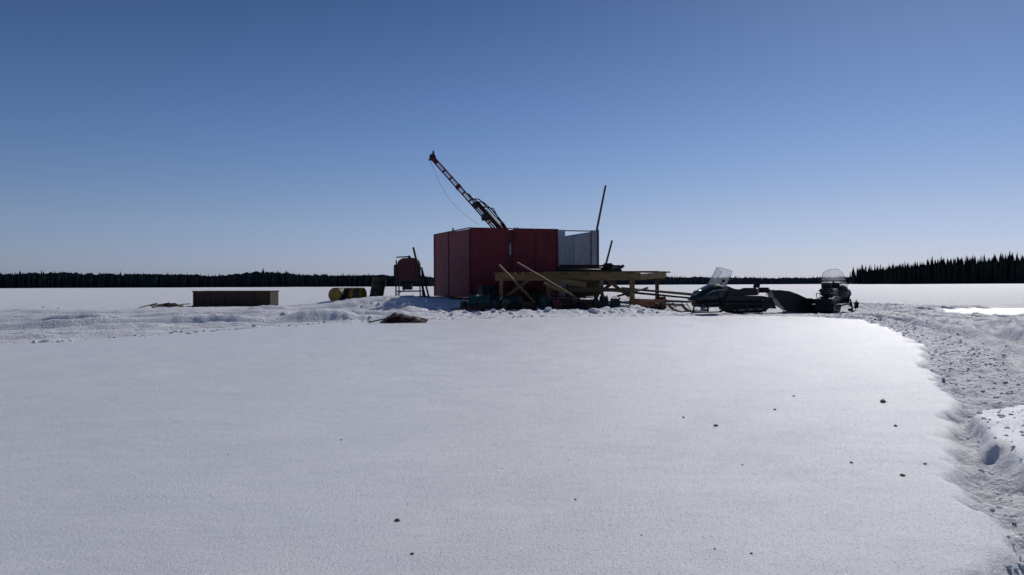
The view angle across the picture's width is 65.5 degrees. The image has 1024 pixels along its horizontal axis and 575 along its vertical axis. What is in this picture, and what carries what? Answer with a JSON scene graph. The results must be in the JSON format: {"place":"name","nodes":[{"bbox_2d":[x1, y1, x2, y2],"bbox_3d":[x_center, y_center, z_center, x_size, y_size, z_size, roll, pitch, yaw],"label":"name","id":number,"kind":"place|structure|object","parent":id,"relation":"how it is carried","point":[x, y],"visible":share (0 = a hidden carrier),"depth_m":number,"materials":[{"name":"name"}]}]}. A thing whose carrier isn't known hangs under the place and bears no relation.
{"place":"outdoors","nodes":[
{"label":"outdoors","id":0,"kind":"place"},
{"bbox_2d":[0,284,1023,574],"bbox_3d":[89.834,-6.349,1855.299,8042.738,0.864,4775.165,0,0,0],"label":"snow ground","id":1,"kind":"structure","parent":0,"point":[600,438],"depth_m":5.24,"materials":[{"name":"white snow"}]},
{"bbox_2d":[138,302,189,307],"bbox_3d":[-16.100,0.894,37.295,1.829,0.389,1.877,0,0,32],"label":"scrap brush pile","id":2,"kind":"object","parent":1,"relation":"on","point":[169,304],"visible":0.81,"depth_m":37.12,"materials":[{"name":"brown plant"}]},
{"bbox_2d":[0,269,433,287],"bbox_3d":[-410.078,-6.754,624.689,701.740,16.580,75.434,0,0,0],"label":"distant spruce forest","id":3,"kind":"object","parent":1,"relation":"on","point":[120,280],"visible":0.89,"depth_m":592.94,"materials":[{"name":"green plant"}]},
{"bbox_2d":[192,291,277,306],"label":"steel mud tank","id":4,"kind":"object","parent":1,"relation":"on","point":[226,298],"visible":0.94,"depth_m":41.68,"materials":[{"name":"brown metal"}]},
{"bbox_2d":[328,288,344,300],"bbox_3d":[-7.148,0.300,33.001,0.596,0.596,0.875,0,0,14],"label":"fuel drum","id":5,"kind":"object","parent":1,"relation":"on","point":[334,294],"visible":0.73,"depth_m":32.61,"materials":[{"name":"yellow metal"}]},
{"bbox_2d":[344,287,366,298],"bbox_3d":[-6.503,0.288,32.926,0.842,0.596,0.596,0,0,26],"label":"fuel drum","id":6,"kind":"object","parent":1,"relation":"on","point":[355,292],"visible":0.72,"depth_m":32.72,"materials":[{"name":"yellow metal"}]},
{"bbox_2d":[369,277,386,296],"bbox_3d":[-5.609,0.056,33.275,0.774,1.013,0.596,0,0,-44],"label":"panel","id":7,"kind":"object","parent":1,"relation":"on","point":[378,286],"visible":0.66,"depth_m":33.05,"materials":[{"name":"black paint"}]},
{"bbox_2d":[369,312,428,322],"bbox_3d":[-2.978,0.817,21.173,1.564,0.319,0.860,0,0,0],"label":"crumpled tarp","id":8,"kind":"object","parent":1,"relation":"on","point":[397,317],"visible":0.87,"depth_m":20.93,"materials":[{"name":"brown fabric"}]},
{"bbox_2d":[394,256,422,296],"bbox_3d":[-4.419,-0.397,33.949,1.185,1.916,0.950,0,0,0],"label":"heater tank on stand","id":9,"kind":"object","parent":1,"relation":"on","point":[405,269],"visible":0.93,"depth_m":33.55,"materials":[{"name":"metal"}]},
{"bbox_2d":[412,247,425,297],"bbox_3d":[-3.870,-0.594,33.298,0.593,2.201,0.100,0,0,0],"label":"leaning pole","id":10,"kind":"object","parent":1,"relation":"on","point":[419,273],"visible":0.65,"depth_m":33.26,"materials":[{"name":"brown wood"}]},
{"bbox_2d":[421,267,429,297],"bbox_3d":[-3.675,-0.158,33.850,0.438,1.419,0.077,0,0,16],"label":"leaning pole","id":11,"kind":"object","parent":1,"relation":"on","point":[425,283],"visible":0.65,"depth_m":33.82,"materials":[{"name":"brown wood"}]},
{"bbox_2d":[460,299,467,310],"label":"jerry can","id":12,"kind":"object","parent":1,"relation":"on","point":[464,303],"visible":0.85,"depth_m":28.88,"materials":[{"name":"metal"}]},
{"bbox_2d":[468,294,492,308],"bbox_3d":[-1.147,0.547,29.527,0.865,0.600,0.596,0,0,11],"label":"fuel drum","id":13,"kind":"object","parent":1,"relation":"on","point":[477,298],"visible":0.73,"depth_m":29.30,"materials":[{"name":"teal paint"}]},
{"bbox_2d":[478,285,498,299],"bbox_3d":[-0.849,0.201,30.551,0.812,0.600,0.596,0,0,-23],"label":"fuel drum","id":14,"kind":"object","parent":1,"relation":"on","point":[493,290],"visible":0.56,"depth_m":30.34,"materials":[{"name":"metal"}]},
{"bbox_2d":[502,297,511,310],"bbox_3d":[-0.185,0.609,28.702,0.363,0.512,0.160,0,0,0],"label":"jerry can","id":15,"kind":"object","parent":1,"relation":"on","point":[505,301],"visible":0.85,"depth_m":28.62,"materials":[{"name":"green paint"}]},
{"bbox_2d":[495,295,520,309],"bbox_3d":[-0.147,0.594,29.302,0.875,0.600,0.596,0,0,-14],"label":"fuel drum","id":16,"kind":"object","parent":1,"relation":"on","point":[515,299],"visible":0.46,"depth_m":29.11,"materials":[{"name":"teal paint"}]},
{"bbox_2d":[433,227,598,299],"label":"drill shack","id":17,"kind":"structure","parent":1,"relation":"on","point":[467,261],"depth_m":32.66,"materials":[{"name":"red paint"}]},
{"bbox_2d":[428,151,506,227],"bbox_3d":[-0.869,-2.771,34.166,5.406,6.228,0.448,0,0,0],"label":"drill mast","id":18,"kind":"object","parent":17,"relation":"on","point":[487,215],"visible":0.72,"depth_m":34.05,"materials":[{"name":"black metal"}]},
{"bbox_2d":[18,295,1023,570],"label":"snow clods","id":19,"kind":"object","parent":1,"relation":"on","point":[1020,565],"visible":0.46,"depth_m":11.90,"materials":[{"name":"white snow"}]},
{"bbox_2d":[519,301,535,310],"bbox_3d":[0.553,0.665,28.503,0.520,0.371,0.420,0,0,20],"label":"wooden crate","id":20,"kind":"object","parent":1,"relation":"on","point":[526,305],"visible":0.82,"depth_m":28.32,"materials":[{"name":"brown wood"}]},
{"bbox_2d":[522,289,546,302],"bbox_3d":[0.852,0.345,30.052,0.812,0.600,0.596,0,0,-23],"label":"fuel drum","id":21,"kind":"object","parent":1,"relation":"on","point":[535,294],"visible":0.65,"depth_m":29.84,"materials":[{"name":"green paint"}]},
{"bbox_2d":[450,292,628,311],"bbox_3d":[1.155,0.591,28.872,6.770,0.807,1.614,0,0,0],"label":"scrap lumber pile","id":22,"kind":"object","parent":1,"relation":"on","point":[484,306],"visible":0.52,"depth_m":28.72,"materials":[{"name":"wood"}]},
{"bbox_2d":[498,264,535,302],"bbox_3d":[0.175,-0.146,28.600,1.464,1.403,0.100,0,0,25],"label":"leaning plank","id":23,"kind":"object","parent":22,"relation":"on","point":[516,283],"visible":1,"depth_m":28.57,"materials":[{"name":"brown wood"}]},
{"bbox_2d":[545,291,593,305],"bbox_3d":[2.052,0.387,28.352,1.740,0.548,0.100,0,0,10],"label":"leaning plank","id":24,"kind":"object","parent":22,"relation":"on","point":[569,298],"visible":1,"depth_m":28.31,"materials":[{"name":"brown wood"}]},
{"bbox_2d":[544,282,570,294],"bbox_3d":[1.626,0.033,28.475,1.016,0.474,0.100,0,0,15],"label":"leaning plank","id":25,"kind":"object","parent":24,"relation":"on","point":[551,286],"visible":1,"depth_m":28.46,"materials":[{"name":"brown wood"}]},
{"bbox_2d":[539,296,548,309],"bbox_3d":[1.163,0.555,28.458,0.363,0.511,0.160,0,0,-30],"label":"jerry can","id":26,"kind":"object","parent":1,"relation":"on","point":[544,303],"visible":0.86,"depth_m":28.36,"materials":[{"name":"teal paint"}]},
{"bbox_2d":[517,262,576,297],"bbox_3d":[1.224,-0.285,28.549,2.263,1.294,0.120,0,0,24],"label":"leaning plank","id":27,"kind":"object","parent":1,"relation":"on","point":[544,278],"visible":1,"depth_m":28.50,"materials":[{"name":"brown wood"}]},
{"bbox_2d":[552,298,561,309],"bbox_3d":[1.614,0.617,28.305,0.363,0.512,0.160,0,0,-15],"label":"jerry can","id":28,"kind":"object","parent":1,"relation":"on","point":[557,304],"visible":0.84,"depth_m":28.23,"materials":[{"name":"red plastic"}]},
{"bbox_2d":[551,298,569,309],"bbox_3d":[1.753,0.591,28.702,0.620,0.433,0.420,0,0,-12],"label":"wooden crate","id":29,"kind":"object","parent":1,"relation":"on","point":[565,301],"visible":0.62,"depth_m":28.53,"materials":[{"name":"brown wood"}]},
{"bbox_2d":[210,369,926,554],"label":"ice crumbs","id":30,"kind":"object","parent":1,"relation":"on","point":[881,401],"visible":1,"depth_m":4.39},
{"bbox_2d":[570,297,578,307],"bbox_3d":[2.264,0.595,28.749,0.363,0.511,0.160,0,0,15],"label":"jerry can","id":31,"kind":"object","parent":1,"relation":"on","point":[573,301],"visible":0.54,"depth_m":28.68,"materials":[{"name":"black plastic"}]},
{"bbox_2d":[570,304,585,309],"bbox_3d":[2.354,0.731,28.353,0.599,0.255,0.552,0,0,0],"label":"hose coil","id":32,"kind":"object","parent":1,"relation":"on","point":[579,306],"visible":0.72,"depth_m":28.13,"materials":[{"name":"black rubber"}]},
{"bbox_2d":[312,275,848,284],"bbox_3d":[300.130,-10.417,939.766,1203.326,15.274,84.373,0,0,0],"label":"distant spruce forest","id":33,"kind":"object","parent":1,"relation":"on","point":[675,280],"visible":0.23,"depth_m":903.59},
{"bbox_2d":[494,271,669,306],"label":"timber platform","id":34,"kind":"structure","parent":1,"relation":"on","point":[569,278],"depth_m":29.21,"materials":[{"name":"brown wood"}]},
{"bbox_2d":[555,263,624,270],"bbox_3d":[3.049,-0.767,31.387,2.697,0.364,0.979,0,0,0],"label":"drill rod pile","id":35,"kind":"object","parent":34,"relation":"on","point":[607,267],"visible":0.94,"depth_m":31.22,"materials":[{"name":"metal"}]},
{"bbox_2d":[579,299,596,309],"bbox_3d":[2.753,0.626,29.003,0.620,0.412,0.420,0,0,-8],"label":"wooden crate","id":36,"kind":"object","parent":1,"relation":"on","point":[590,301],"visible":0.28,"depth_m":28.80,"materials":[{"name":"black wood"}]},
{"bbox_2d":[582,185,606,296],"bbox_3d":[3.486,-1.953,33.693,1.055,4.749,0.110,0,0,0],"label":"leaning pole","id":37,"kind":"object","parent":1,"relation":"on","point":[600,211],"visible":0.35,"depth_m":33.65,"materials":[{"name":"grey metal"}]},
{"bbox_2d":[593,298,602,308],"bbox_3d":[3.065,0.636,28.404,0.363,0.512,0.160,0,0,-10],"label":"jerry can","id":38,"kind":"object","parent":1,"relation":"on","point":[598,304],"visible":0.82,"depth_m":28.32,"materials":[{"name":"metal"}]},
{"bbox_2d":[599,294,607,306],"bbox_3d":[3.312,0.498,28.610,0.363,0.512,0.160,0,0,-40],"label":"jerry can","id":39,"kind":"object","parent":1,"relation":"on","point":[604,298],"visible":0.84,"depth_m":28.53,"materials":[{"name":"black plastic"}]},
{"bbox_2d":[598,240,612,296],"bbox_3d":[3.937,-0.770,33.897,0.737,2.483,0.100,0,0,0],"label":"leaning pole","id":40,"kind":"object","parent":1,"relation":"on","point":[608,254],"visible":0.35,"depth_m":33.86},
{"bbox_2d":[610,296,620,307],"bbox_3d":[3.764,0.580,28.898,0.363,0.511,0.160,0,0,20],"label":"jerry can","id":41,"kind":"object","parent":1,"relation":"on","point":[613,304],"visible":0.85,"depth_m":28.83,"materials":[{"name":"teal paint"}]},
{"bbox_2d":[635,299,665,305],"bbox_3d":[5.052,0.564,29.392,1.260,0.260,0.524,0,0,12],"label":"plastic sled","id":42,"kind":"object","parent":1,"relation":"on","point":[641,302],"visible":0.46,"depth_m":29.15,"materials":[{"name":"red plastic"}]},
{"bbox_2d":[617,287,705,307],"bbox_3d":[5.928,0.349,29.827,4.278,0.750,2.798,0,0,18],"label":"casing pipe stack","id":43,"kind":"object","parent":1,"relation":"on","point":[637,290],"visible":0.42,"depth_m":29.61,"materials":[{"name":"metal"}]},
{"bbox_2d":[658,295,666,308],"bbox_3d":[5.512,0.527,29.209,0.363,0.512,0.160,0,0,-35],"label":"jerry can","id":44,"kind":"object","parent":1,"relation":"on","point":[662,306],"visible":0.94,"depth_m":29.13,"materials":[{"name":"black plastic"}]},
{"bbox_2d":[667,267,775,312],"bbox_3d":[6.983,0.096,26.110,3.672,1.506,1.159,0,0,-16],"label":"snowmobile","id":45,"kind":"object","parent":1,"relation":"on","point":[721,295],"visible":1,"depth_m":25.95,"materials":[{"name":"black plastic"}]},
{"bbox_2d":[767,290,817,312],"bbox_3d":[9.657,0.469,26.902,1.952,0.784,0.764,0,0,0],"label":"freight sled","id":46,"kind":"object","parent":1,"relation":"on","point":[788,301],"visible":0.79,"depth_m":26.53,"materials":[{"name":"black plastic"}]},
{"bbox_2d":[812,269,858,313],"bbox_3d":[10.834,0.111,26.873,1.147,1.490,3.634,0,0,32],"label":"snowmobile","id":47,"kind":"object","parent":1,"relation":"on","point":[835,296],"visible":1,"depth_m":26.04,"materials":[{"name":"black plastic"}]},
{"bbox_2d":[849,251,1023,283],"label":"spruce island","id":48,"kind":"structure","parent":1,"relation":"on","point":[1009,269],"depth_m":593.06,"materials":[{"name":"green plant"}]},
{"bbox_2d":[0,0,1023,278],"label":"sky","id":49,"kind":"structure","parent":0,"point":[746,138],"materials":[{"name":"blue"}]}
]}

